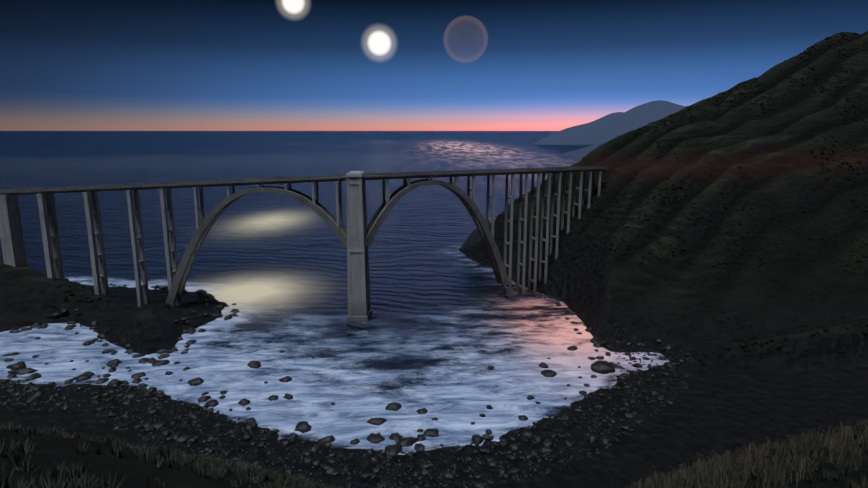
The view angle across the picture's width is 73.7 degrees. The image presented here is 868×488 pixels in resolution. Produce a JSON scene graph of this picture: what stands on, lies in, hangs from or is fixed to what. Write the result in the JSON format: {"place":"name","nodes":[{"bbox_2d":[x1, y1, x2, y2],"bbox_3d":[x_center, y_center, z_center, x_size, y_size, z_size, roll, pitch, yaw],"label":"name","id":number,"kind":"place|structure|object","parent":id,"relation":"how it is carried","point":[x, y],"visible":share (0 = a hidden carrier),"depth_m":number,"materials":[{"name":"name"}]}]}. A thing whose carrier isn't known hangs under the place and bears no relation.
{"place":"outdoors","nodes":[
{"label":"outdoors","id":0,"kind":"place"},
{"bbox_2d":[284,0,301,10],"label":"moon","id":1,"kind":"object","parent":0,"point":[293,5],"visible":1,"depth_m":8110.29,"materials":[{"name":"white"}]},
{"bbox_2d":[0,131,591,260],"bbox_3d":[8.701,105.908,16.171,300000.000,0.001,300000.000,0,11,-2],"label":"sea","id":2,"kind":"structure","parent":0,"point":[63,159],"depth_m":1501.83,"materials":[{"name":"blue liquid"}]},
{"bbox_2d":[0,242,668,454],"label":"sea foam water","id":3,"kind":"structure","parent":0,"point":[442,329],"depth_m":290.73,"materials":[{"name":"white liquid"}]},
{"bbox_2d":[370,34,387,52],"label":"moon","id":4,"kind":"object","parent":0,"point":[378,43],"visible":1,"depth_m":8463.17,"materials":[{"name":"white"}]},
{"bbox_2d":[0,32,867,487],"bbox_3d":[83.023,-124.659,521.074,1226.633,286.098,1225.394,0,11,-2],"label":"terrain","id":5,"kind":"structure","parent":0,"point":[722,402],"depth_m":311.59,"materials":[{"name":"brown soil"}]},
{"bbox_2d":[0,166,606,321],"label":"arch bridge","id":6,"kind":"structure","parent":5,"relation":"on","point":[356,237],"depth_m":343.21,"materials":[{"name":"concrete"}]},
{"bbox_2d":[0,262,693,487],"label":"beach rocks","id":7,"kind":"object","parent":5,"relation":"on","point":[601,365],"visible":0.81,"depth_m":219.13,"materials":[{"name":"grey stone"}]},
{"bbox_2d":[0,419,867,487],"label":"grass tussocks","id":8,"kind":"object","parent":5,"relation":"on","point":[241,471],"depth_m":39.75,"materials":[{"name":"plant"}]},
{"bbox_2d":[41,31,867,474],"bbox_3d":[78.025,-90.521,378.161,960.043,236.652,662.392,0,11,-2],"label":"coastal scrub","id":9,"kind":"object","parent":5,"relation":"on","point":[611,243],"visible":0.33,"depth_m":355.80,"materials":[{"name":"green plant"}]},
{"bbox_2d":[0,0,867,130],"label":"sky","id":10,"kind":"structure","parent":0,"point":[66,65],"materials":[{"name":"blue"}]},
{"bbox_2d":[556,137,615,156],"bbox_3d":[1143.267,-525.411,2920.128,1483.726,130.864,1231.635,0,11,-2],"label":"headland","id":11,"kind":"structure","parent":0,"point":[582,152],"depth_m":2477.42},
{"bbox_2d":[534,100,685,144],"bbox_3d":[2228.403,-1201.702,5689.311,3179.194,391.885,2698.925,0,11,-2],"label":"headland","id":12,"kind":"structure","parent":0,"point":[607,127],"depth_m":4822.16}
]}

